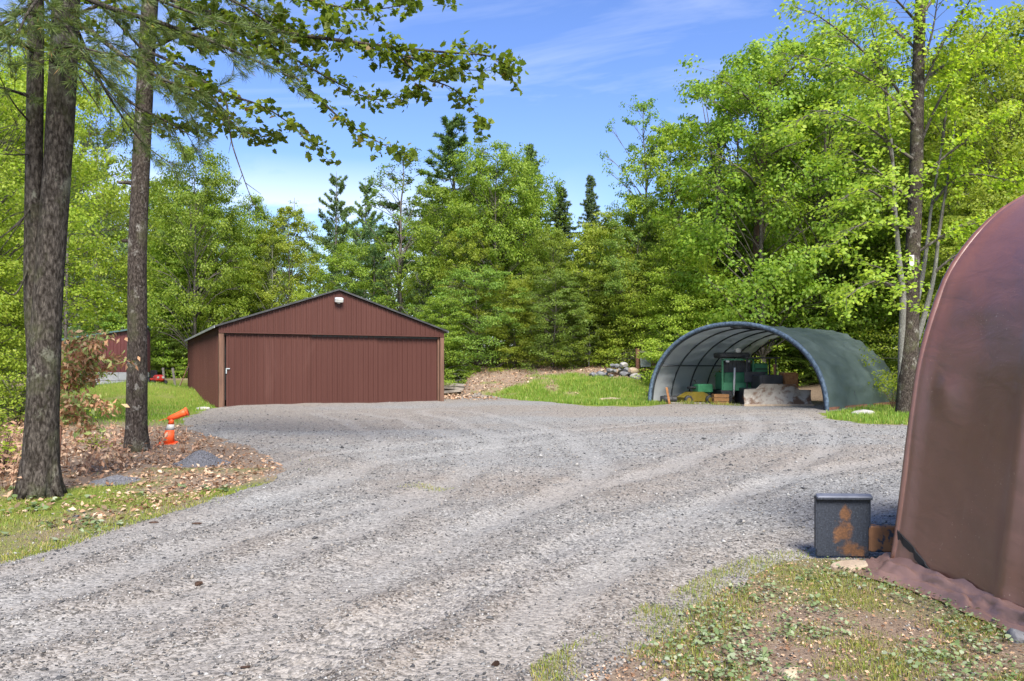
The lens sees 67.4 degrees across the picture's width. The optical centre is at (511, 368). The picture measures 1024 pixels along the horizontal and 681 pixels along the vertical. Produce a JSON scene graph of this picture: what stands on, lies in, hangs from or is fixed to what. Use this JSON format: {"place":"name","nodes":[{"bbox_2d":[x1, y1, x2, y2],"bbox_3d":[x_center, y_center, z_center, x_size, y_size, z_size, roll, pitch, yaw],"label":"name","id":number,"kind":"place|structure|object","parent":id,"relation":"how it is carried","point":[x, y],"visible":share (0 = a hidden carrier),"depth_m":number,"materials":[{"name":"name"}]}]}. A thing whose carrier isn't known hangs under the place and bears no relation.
{"place":"outdoors","nodes":[
{"label":"outdoors","id":0,"kind":"place"},
{"bbox_2d":[0,346,1023,680],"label":"ground","id":1,"kind":"structure","parent":0,"point":[908,616],"depth_m":5.69,"materials":[{"name":"soil"}]},
{"bbox_2d":[0,424,23,474],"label":"bush","id":2,"kind":"object","parent":1,"relation":"on","point":[5,448],"visible":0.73,"depth_m":11.26,"materials":[{"name":"green plant"}]},
{"bbox_2d":[0,119,24,322],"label":"maple tree","id":3,"kind":"object","parent":1,"relation":"on","point":[17,145],"visible":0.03,"depth_m":61.74,"materials":[{"name":"green plant"}]},
{"bbox_2d":[0,210,66,411],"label":"beech tree","id":4,"kind":"object","parent":1,"relation":"on","point":[21,355],"visible":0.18,"depth_m":26.85,"materials":[{"name":"green plant"}]},
{"bbox_2d":[0,202,120,434],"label":"beech tree","id":5,"kind":"object","parent":1,"relation":"on","point":[9,308],"visible":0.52,"depth_m":19.13,"materials":[{"name":"green plant"}]},
{"bbox_2d":[0,46,155,348],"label":"maple tree","id":6,"kind":"object","parent":1,"relation":"on","point":[17,194],"visible":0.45,"depth_m":21.29,"materials":[{"name":"green plant"}]},
{"bbox_2d":[0,37,167,330],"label":"maple tree","id":7,"kind":"object","parent":1,"relation":"on","point":[83,101],"visible":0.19,"depth_m":36.32,"materials":[{"name":"green plant"}]},
{"bbox_2d":[22,186,148,337],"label":"maple tree","id":8,"kind":"object","parent":1,"relation":"on","point":[107,277],"visible":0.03,"depth_m":66.10,"materials":[{"name":"green plant"}]},
{"bbox_2d":[64,204,109,357],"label":"thin tree","id":9,"kind":"object","parent":1,"relation":"on","point":[65,313],"visible":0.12,"depth_m":29.97,"materials":[{"name":"grey plant"}]},
{"bbox_2d":[60,329,139,457],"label":"withered sapling","id":10,"kind":"object","parent":1,"relation":"on","point":[88,348],"visible":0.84,"depth_m":11.00,"materials":[{"name":"brown plant"}]},
{"bbox_2d":[0,412,204,496],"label":"dry undergrowth","id":11,"kind":"object","parent":1,"relation":"on","point":[12,469],"visible":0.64,"depth_m":13.43,"materials":[{"name":"brown plant"}]},
{"bbox_2d":[61,326,150,383],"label":"shed","id":12,"kind":"structure","parent":1,"relation":"on","point":[119,347],"depth_m":49.99,"materials":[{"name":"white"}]},
{"bbox_2d":[62,310,153,366],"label":"sapling","id":13,"kind":"object","parent":1,"relation":"on","point":[109,321],"visible":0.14,"depth_m":59.06,"materials":[{"name":"green plant"}]},
{"bbox_2d":[62,125,164,336],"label":"pine tree","id":14,"kind":"object","parent":1,"relation":"on","point":[95,144],"visible":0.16,"depth_m":58.74,"materials":[{"name":"green plant"}]},
{"bbox_2d":[89,474,140,485],"bbox_3d":[-5.598,1.571,10.827,0.669,0.144,0.673,0,0,0],"label":"gravel heap","id":15,"kind":"object","parent":1,"relation":"on","point":[119,479],"visible":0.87,"depth_m":10.73,"materials":[{"name":"grey gravel"}]},
{"bbox_2d":[106,177,205,295],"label":"maple tree","id":16,"kind":"object","parent":1,"relation":"on","point":[155,195],"visible":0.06,"depth_m":89.99,"materials":[{"name":"green plant"}]},
{"bbox_2d":[0,0,314,499],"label":"pine tree","id":17,"kind":"object","parent":1,"relation":"on","point":[47,183],"visible":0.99,"depth_m":9.57,"materials":[{"name":"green plant"}]},
{"bbox_2d":[100,237,220,378],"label":"beech tree","id":18,"kind":"object","parent":1,"relation":"on","point":[160,345],"visible":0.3,"depth_m":58.46,"materials":[{"name":"green plant"}]},
{"bbox_2d":[149,317,187,377],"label":"sapling","id":19,"kind":"object","parent":1,"relation":"on","point":[171,346],"visible":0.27,"depth_m":58.32,"materials":[{"name":"green plant"}]},
{"bbox_2d":[126,201,220,351],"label":"maple tree","id":20,"kind":"object","parent":1,"relation":"on","point":[182,222],"visible":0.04,"depth_m":62.34,"materials":[{"name":"green plant"}]},
{"bbox_2d":[159,407,189,444],"bbox_3d":[-7.132,1.219,16.200,0.624,0.793,0.358,0,0,-9],"label":"traffic cone","id":21,"kind":"object","parent":1,"relation":"on","point":[169,429],"visible":0.94,"depth_m":16.14,"materials":[{"name":"orange plastic"}]},
{"bbox_2d":[155,322,203,377],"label":"sapling","id":22,"kind":"object","parent":1,"relation":"on","point":[186,336],"visible":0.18,"depth_m":58.04,"materials":[{"name":"green plant"}]},
{"bbox_2d":[150,314,214,377],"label":"sapling","id":23,"kind":"object","parent":1,"relation":"on","point":[181,367],"visible":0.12,"depth_m":58.68,"materials":[{"name":"green plant"}]},
{"bbox_2d":[121,245,265,375],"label":"beech tree","id":24,"kind":"object","parent":1,"relation":"on","point":[212,303],"visible":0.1,"depth_m":60.69,"materials":[{"name":"green plant"}]},
{"bbox_2d":[148,180,239,268],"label":"maple tree","id":25,"kind":"object","parent":1,"relation":"on","point":[182,188],"visible":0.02,"depth_m":80.23,"materials":[{"name":"green plant"}]},
{"bbox_2d":[171,450,230,466],"bbox_3d":[-5.151,1.491,12.740,0.927,0.282,1.088,0,0,0],"label":"gravel heap","id":26,"kind":"object","parent":1,"relation":"on","point":[203,458],"visible":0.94,"depth_m":12.54,"materials":[{"name":"grey gravel"}]},
{"bbox_2d":[147,137,264,354],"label":"maple tree","id":27,"kind":"object","parent":1,"relation":"on","point":[208,184],"visible":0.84,"depth_m":56.49,"materials":[{"name":"green plant"}]},
{"bbox_2d":[148,193,267,314],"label":"maple tree","id":28,"kind":"object","parent":1,"relation":"on","point":[208,208],"visible":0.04,"depth_m":65.53,"materials":[{"name":"green plant"}]},
{"bbox_2d":[201,192,284,322],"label":"maple tree","id":29,"kind":"object","parent":1,"relation":"on","point":[256,215],"visible":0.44,"depth_m":62.47,"materials":[{"name":"green plant"}]},
{"bbox_2d":[0,0,528,452],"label":"maple tree","id":30,"kind":"object","parent":1,"relation":"on","point":[136,435],"visible":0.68,"depth_m":13.29,"materials":[{"name":"green plant"}]},
{"bbox_2d":[249,232,293,310],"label":"slender tree","id":31,"kind":"object","parent":1,"relation":"on","point":[272,239],"visible":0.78,"depth_m":60.08,"materials":[{"name":"green plant"}]},
{"bbox_2d":[233,231,318,311],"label":"maple tree","id":32,"kind":"object","parent":1,"relation":"on","point":[295,271],"visible":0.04,"depth_m":78.06,"materials":[{"name":"green plant"}]},
{"bbox_2d":[236,206,340,310],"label":"maple tree","id":33,"kind":"object","parent":1,"relation":"on","point":[280,222],"visible":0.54,"depth_m":61.35,"materials":[{"name":"green plant"}]},
{"bbox_2d":[289,284,313,302],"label":"maple tree","id":34,"kind":"object","parent":1,"relation":"on","point":[303,293],"visible":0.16,"depth_m":55.11,"materials":[{"name":"green plant"}]},
{"bbox_2d":[185,289,448,407],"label":"barn","id":35,"kind":"structure","parent":1,"relation":"on","point":[358,349],"depth_m":33.48,"materials":[{"name":"red paint"}]},
{"bbox_2d":[226,334,310,406],"bbox_3d":[-10.189,0.083,32.240,3.440,3.005,0.105,0,0,-27],"label":"sliding door","id":36,"kind":"structure","parent":35,"relation":"in","point":[261,369],"depth_m":32.22,"materials":[{"name":"red paint"}]},
{"bbox_2d":[311,335,377,402],"bbox_3d":[-7.379,0.083,33.721,3.040,3.005,0.066,0,0,-27],"label":"sliding door","id":37,"kind":"structure","parent":35,"relation":"in","point":[343,369],"depth_m":33.73,"materials":[{"name":"red paint"}]},
{"bbox_2d":[378,338,436,402],"bbox_3d":[-4.800,0.083,35.066,2.900,3.005,0.066,0,0,-27],"label":"sliding door","id":38,"kind":"structure","parent":35,"relation":"in","point":[407,367],"depth_m":35.06,"materials":[{"name":"red paint"}]},
{"bbox_2d":[322,245,343,291],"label":"spruce tree","id":39,"kind":"object","parent":1,"relation":"on","point":[333,249],"visible":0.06,"depth_m":67.85,"materials":[{"name":"green plant"}]},
{"bbox_2d":[311,171,358,292],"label":"pine tree","id":40,"kind":"object","parent":1,"relation":"on","point":[327,225],"visible":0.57,"depth_m":71.72,"materials":[{"name":"green plant"}]},
{"bbox_2d":[299,222,398,303],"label":"maple tree","id":41,"kind":"object","parent":1,"relation":"on","point":[349,235],"visible":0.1,"depth_m":77.73,"materials":[{"name":"green plant"}]},
{"bbox_2d":[305,241,404,333],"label":"maple tree","id":42,"kind":"object","parent":1,"relation":"on","point":[340,262],"visible":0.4,"depth_m":58.48,"materials":[{"name":"green plant"}]},
{"bbox_2d":[343,180,387,299],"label":"pine tree","id":43,"kind":"object","parent":1,"relation":"on","point":[365,189],"visible":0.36,"depth_m":69.67,"materials":[{"name":"green plant"}]},
{"bbox_2d":[334,220,419,312],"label":"pine tree","id":44,"kind":"object","parent":1,"relation":"on","point":[369,232],"visible":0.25,"depth_m":59.38,"materials":[{"name":"green plant"}]},
{"bbox_2d":[354,228,419,309],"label":"maple tree","id":45,"kind":"object","parent":1,"relation":"on","point":[394,246],"visible":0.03,"depth_m":76.82,"materials":[{"name":"green plant"}]},
{"bbox_2d":[349,147,448,315],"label":"slender tree","id":46,"kind":"object","parent":1,"relation":"on","point":[401,255],"visible":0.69,"depth_m":59.12,"materials":[{"name":"green plant"}]},
{"bbox_2d":[392,251,443,322],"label":"slender tree","id":47,"kind":"object","parent":1,"relation":"on","point":[411,285],"visible":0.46,"depth_m":54.37,"materials":[{"name":"green plant"}]},
{"bbox_2d":[402,260,445,324],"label":"pine tree","id":48,"kind":"object","parent":1,"relation":"on","point":[421,291],"visible":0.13,"depth_m":54.62,"materials":[{"name":"green plant"}]},
{"bbox_2d":[386,218,464,316],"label":"maple tree","id":49,"kind":"object","parent":1,"relation":"on","point":[397,252],"visible":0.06,"depth_m":76.98,"materials":[{"name":"green plant"}]},
{"bbox_2d":[371,112,511,317],"bbox_3d":[-5.002,-10.133,63.433,12.211,21.706,10.554,0,0,10],"label":"pine tree","id":50,"kind":"object","parent":1,"relation":"on","point":[449,144],"visible":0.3,"depth_m":62.26,"materials":[{"name":"green plant"}]},
{"bbox_2d":[416,296,487,393],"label":"beech tree","id":51,"kind":"object","parent":1,"relation":"on","point":[448,345],"visible":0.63,"depth_m":47.49,"materials":[{"name":"green plant"}]},
{"bbox_2d":[390,179,515,379],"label":"maple tree","id":52,"kind":"object","parent":1,"relation":"on","point":[426,245],"visible":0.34,"depth_m":53.97,"materials":[{"name":"green plant"}]},
{"bbox_2d":[0,372,908,426],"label":"lawn grass","id":53,"kind":"structure","parent":1,"relation":"on","point":[876,417],"depth_m":35.98,"materials":[{"name":"green plant"}]},
{"bbox_2d":[444,317,488,382],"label":"sapling","id":54,"kind":"object","parent":1,"relation":"on","point":[459,376],"visible":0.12,"depth_m":52.11,"materials":[{"name":"green plant"}]},
{"bbox_2d":[434,220,504,369],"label":"maple tree","id":55,"kind":"object","parent":1,"relation":"on","point":[471,244],"visible":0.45,"depth_m":51.52,"materials":[{"name":"green plant"}]},
{"bbox_2d":[404,264,535,377],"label":"beech tree","id":56,"kind":"object","parent":1,"relation":"on","point":[480,342],"visible":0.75,"depth_m":48.37,"materials":[{"name":"green plant"}]},
{"bbox_2d":[433,133,555,360],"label":"maple tree","id":57,"kind":"object","parent":1,"relation":"on","point":[478,162],"visible":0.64,"depth_m":52.87,"materials":[{"name":"green plant"}]},
{"bbox_2d":[0,393,998,680],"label":"gravel yard","id":58,"kind":"structure","parent":1,"relation":"on","point":[540,611],"depth_m":6.75,"materials":[{"name":"grey gravel"}]},
{"bbox_2d":[677,380,712,402],"bbox_3d":[8.127,1.042,34.059,1.545,1.069,0.940,0,0,-17],"label":"mower","id":59,"kind":"object","parent":58,"relation":"on","point":[698,392],"visible":0.79,"depth_m":33.82,"materials":[{"name":"yellow paint"}]},
{"bbox_2d":[734,357,813,405],"bbox_3d":[10.781,0.554,32.596,2.840,2.067,3.208,0,0,0],"label":"bulldozer","id":60,"kind":"object","parent":58,"relation":"on","point":[780,389],"visible":0.98,"depth_m":31.20,"materials":[{"name":"grey metal"}]},
{"bbox_2d":[814,493,894,556],"bbox_3d":[2.954,1.314,6.451,0.807,0.530,0.120,0,0,3],"label":"rusty metal box","id":61,"kind":"object","parent":58,"relation":"on","point":[843,526],"visible":0.92,"depth_m":6.44,"materials":[{"name":"grey metal"}]},
{"bbox_2d":[0,360,1023,680],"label":"fallen leaves","id":62,"kind":"object","parent":1,"relation":"on","point":[236,460],"visible":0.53,"depth_m":9.33,"materials":[{"name":"brown plant"}]},
{"bbox_2d":[0,483,1023,680],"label":"broad leaf weeds","id":63,"kind":"object","parent":1,"relation":"on","point":[764,655],"visible":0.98,"depth_m":4.48,"materials":[{"name":"green plant"}]},
{"bbox_2d":[470,275,555,371],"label":"beech tree","id":64,"kind":"object","parent":1,"relation":"on","point":[512,286],"visible":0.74,"depth_m":48.40,"materials":[{"name":"green plant"}]},
{"bbox_2d":[485,143,565,356],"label":"spruce tree","id":65,"kind":"object","parent":1,"relation":"on","point":[531,154],"visible":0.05,"depth_m":61.70,"materials":[{"name":"green plant"}]},
{"bbox_2d":[480,155,578,358],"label":"maple tree","id":66,"kind":"object","parent":1,"relation":"on","point":[547,202],"visible":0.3,"depth_m":55.02,"materials":[{"name":"green plant"}]},
{"bbox_2d":[509,224,585,345],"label":"maple tree","id":67,"kind":"object","parent":1,"relation":"on","point":[551,241],"visible":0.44,"depth_m":51.31,"materials":[{"name":"green plant"}]},
{"bbox_2d":[520,186,580,353],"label":"spruce tree","id":68,"kind":"object","parent":1,"relation":"on","point":[563,210],"visible":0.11,"depth_m":65.62,"materials":[{"name":"green plant"}]},
{"bbox_2d":[508,267,604,372],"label":"beech tree","id":69,"kind":"object","parent":1,"relation":"on","point":[561,277],"visible":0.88,"depth_m":46.87,"materials":[{"name":"green plant"}]},
{"bbox_2d":[575,175,600,351],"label":"spruce tree","id":70,"kind":"object","parent":1,"relation":"on","point":[589,202],"visible":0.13,"depth_m":62.81,"materials":[{"name":"green plant"}]},
{"bbox_2d":[548,267,629,367],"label":"beech tree","id":71,"kind":"object","parent":1,"relation":"on","point":[585,281],"visible":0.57,"depth_m":47.23,"materials":[{"name":"green plant"}]},
{"bbox_2d":[539,210,670,368],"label":"beech tree","id":72,"kind":"object","parent":1,"relation":"on","point":[585,251],"visible":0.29,"depth_m":48.65,"materials":[{"name":"green plant"}]},
{"bbox_2d":[577,247,671,374],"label":"beech tree","id":73,"kind":"object","parent":1,"relation":"on","point":[614,340],"visible":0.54,"depth_m":46.12,"materials":[{"name":"green plant"}]},
{"bbox_2d":[593,193,682,363],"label":"maple tree","id":74,"kind":"object","parent":1,"relation":"on","point":[648,203],"visible":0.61,"depth_m":46.12,"materials":[{"name":"green plant"}]},
{"bbox_2d":[599,94,677,361],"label":"slender tree","id":75,"kind":"object","parent":1,"relation":"on","point":[644,106],"visible":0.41,"depth_m":49.84,"materials":[{"name":"green plant"}]},
{"bbox_2d":[635,349,655,372],"bbox_3d":[7.608,-0.165,43.761,1.260,1.900,0.244,0,0,-17],"label":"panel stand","id":76,"kind":"object","parent":1,"relation":"on","point":[644,363],"visible":0.38,"depth_m":43.72,"materials":[{"name":"metal"}]},
{"bbox_2d":[588,122,752,328],"bbox_3d":[9.639,-7.444,49.047,9.520,16.372,8.787,0,0,-25],"label":"maple tree","id":77,"kind":"object","parent":1,"relation":"on","point":[661,177],"visible":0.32,"depth_m":48.12,"materials":[{"name":"green plant"}]},
{"bbox_2d":[639,311,705,383],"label":"sapling","id":78,"kind":"object","parent":1,"relation":"on","point":[666,329],"visible":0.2,"depth_m":42.41,"materials":[{"name":"green plant"}]},
{"bbox_2d":[589,222,770,383],"bbox_3d":[9.655,-3.370,43.733,11.344,9.972,11.170,0,0,-35],"label":"beech tree","id":79,"kind":"object","parent":1,"relation":"on","point":[671,289],"visible":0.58,"depth_m":42.76,"materials":[{"name":"green plant"}]},
{"bbox_2d":[701,96,736,291],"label":"dead tree","id":80,"kind":"object","parent":1,"relation":"on","point":[716,170],"visible":0.31,"depth_m":45.92,"materials":[{"name":"grey plant"}]},
{"bbox_2d":[655,216,816,382],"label":"beech tree","id":81,"kind":"object","parent":1,"relation":"on","point":[749,225],"visible":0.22,"depth_m":43.77,"materials":[{"name":"green plant"}]},
{"bbox_2d":[662,67,813,281],"bbox_3d":[14.391,-9.431,49.604,12.258,20.503,10.751,0,0,26],"label":"maple tree","id":82,"kind":"object","parent":1,"relation":"on","point":[728,150],"visible":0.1,"depth_m":49.11,"materials":[{"name":"green plant"}]},
{"bbox_2d":[710,348,767,403],"bbox_3d":[10.107,0.357,34.100,2.110,2.475,2.050,0,0,0],"label":"forestry machine","id":83,"kind":"object","parent":1,"relation":"on","point":[729,377],"visible":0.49,"depth_m":33.55,"materials":[{"name":"green paint"}]},
{"bbox_2d":[691,291,786,374],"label":"sapling","id":84,"kind":"object","parent":1,"relation":"on","point":[712,303],"visible":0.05,"depth_m":42.90,"materials":[{"name":"green plant"}]},
{"bbox_2d":[698,52,827,362],"bbox_3d":[12.694,-8.478,40.498,6.849,16.799,6.004,0,0,0],"label":"dark trunk tree","id":85,"kind":"object","parent":1,"relation":"on","point":[757,226],"visible":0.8,"depth_m":39.63,"materials":[{"name":"green plant"}]},
{"bbox_2d":[644,15,892,362],"bbox_3d":[13.931,-8.227,41.855,13.331,19.994,12.433,0,0,10],"label":"maple tree","id":86,"kind":"object","parent":1,"relation":"on","point":[762,268],"visible":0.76,"depth_m":40.42,"materials":[{"name":"green plant"}]},
{"bbox_2d":[648,321,895,410],"bbox_3d":[11.639,-0.155,34.266,8.064,3.518,7.805,0,0,44],"label":"arched shelter","id":87,"kind":"object","parent":1,"relation":"on","point":[842,372],"visible":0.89,"depth_m":33.46,"materials":[{"name":"green fabric"}]},
{"bbox_2d":[755,294,805,373],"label":"sapling","id":88,"kind":"object","parent":1,"relation":"on","point":[771,362],"visible":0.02,"depth_m":44.07,"materials":[{"name":"green plant"}]},
{"bbox_2d":[767,339,818,385],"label":"beech tree","id":89,"kind":"object","parent":1,"relation":"on","point":[800,360],"visible":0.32,"depth_m":43.32,"materials":[{"name":"green plant"}]},
{"bbox_2d":[704,7,934,381],"bbox_3d":[17.490,-9.477,43.999,12.651,21.206,11.799,0,0,-32],"label":"maple tree","id":90,"kind":"object","parent":1,"relation":"on","point":[819,259],"visible":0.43,"depth_m":41.55,"materials":[{"name":"green plant"}]},
{"bbox_2d":[747,236,897,385],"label":"beech tree","id":91,"kind":"object","parent":1,"relation":"on","point":[836,273],"visible":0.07,"depth_m":43.91,"materials":[{"name":"green plant"}]},
{"bbox_2d":[766,251,898,378],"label":"beech tree","id":92,"kind":"object","parent":1,"relation":"on","point":[848,269],"visible":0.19,"depth_m":43.05,"materials":[{"name":"green plant"}]},
{"bbox_2d":[775,284,897,379],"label":"sapling","id":93,"kind":"object","parent":1,"relation":"on","point":[819,324],"visible":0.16,"depth_m":42.50,"materials":[{"name":"green plant"}]},
{"bbox_2d":[830,560,867,572],"bbox_3d":[2.709,1.581,6.096,0.376,0.102,0.181,0,0,-6],"label":"rock","id":94,"kind":"object","parent":1,"relation":"on","point":[859,564],"visible":0.56,"depth_m":6.06,"materials":[{"name":"beige stone"}]},
{"bbox_2d":[749,44,960,311],"bbox_3d":[20.884,-9.213,46.556,12.422,20.137,14.164,0,0,24],"label":"maple tree","id":95,"kind":"object","parent":1,"relation":"on","point":[830,266],"visible":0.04,"depth_m":44.05,"materials":[{"name":"green plant"}]},
{"bbox_2d":[844,320,897,377],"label":"sapling","id":96,"kind":"object","parent":1,"relation":"on","point":[877,341],"visible":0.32,"depth_m":41.47,"materials":[{"name":"green plant"}]},
{"bbox_2d":[830,223,930,369],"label":"beech tree","id":97,"kind":"object","parent":1,"relation":"on","point":[891,323],"visible":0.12,"depth_m":42.83,"materials":[{"name":"green plant"}]},
{"bbox_2d":[754,0,1023,413],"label":"maple tree","id":98,"kind":"object","parent":1,"relation":"on","point":[909,288],"visible":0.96,"depth_m":26.35,"materials":[{"name":"green plant"}]},
{"bbox_2d":[835,18,1023,309],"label":"maple tree","id":99,"kind":"object","parent":1,"relation":"on","point":[1015,118],"visible":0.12,"depth_m":38.47,"materials":[{"name":"green plant"}]},
{"bbox_2d":[851,161,1023,395],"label":"beech tree","id":100,"kind":"object","parent":1,"relation":"on","point":[974,205],"visible":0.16,"depth_m":32.56,"materials":[{"name":"green plant"}]},
{"bbox_2d":[854,195,1023,631],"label":"arched cover shelter","id":101,"kind":"object","parent":1,"relation":"on","point":[958,537],"visible":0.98,"depth_m":5.47,"materials":[{"name":"fabric"}]},
{"bbox_2d":[866,0,1023,302],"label":"maple tree","id":102,"kind":"object","parent":1,"relation":"on","point":[1014,150],"visible":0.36,"depth_m":34.81,"materials":[{"name":"green plant"}]},
{"bbox_2d":[1006,628,1023,643],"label":"rock","id":103,"kind":"object","parent":1,"relation":"on","point":[1017,635],"visible":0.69,"depth_m":4.47,"materials":[{"name":"grey stone"}]},
{"bbox_2d":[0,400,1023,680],"bbox_3d":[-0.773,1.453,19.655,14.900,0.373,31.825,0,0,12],"label":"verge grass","id":104,"kind":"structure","parent":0,"point":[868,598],"depth_m":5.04,"materials":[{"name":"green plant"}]},
{"bbox_2d":[0,0,1023,348],"label":"sky","id":105,"kind":"structure","parent":0,"point":[583,58],"materials":[{"name":"blue"}]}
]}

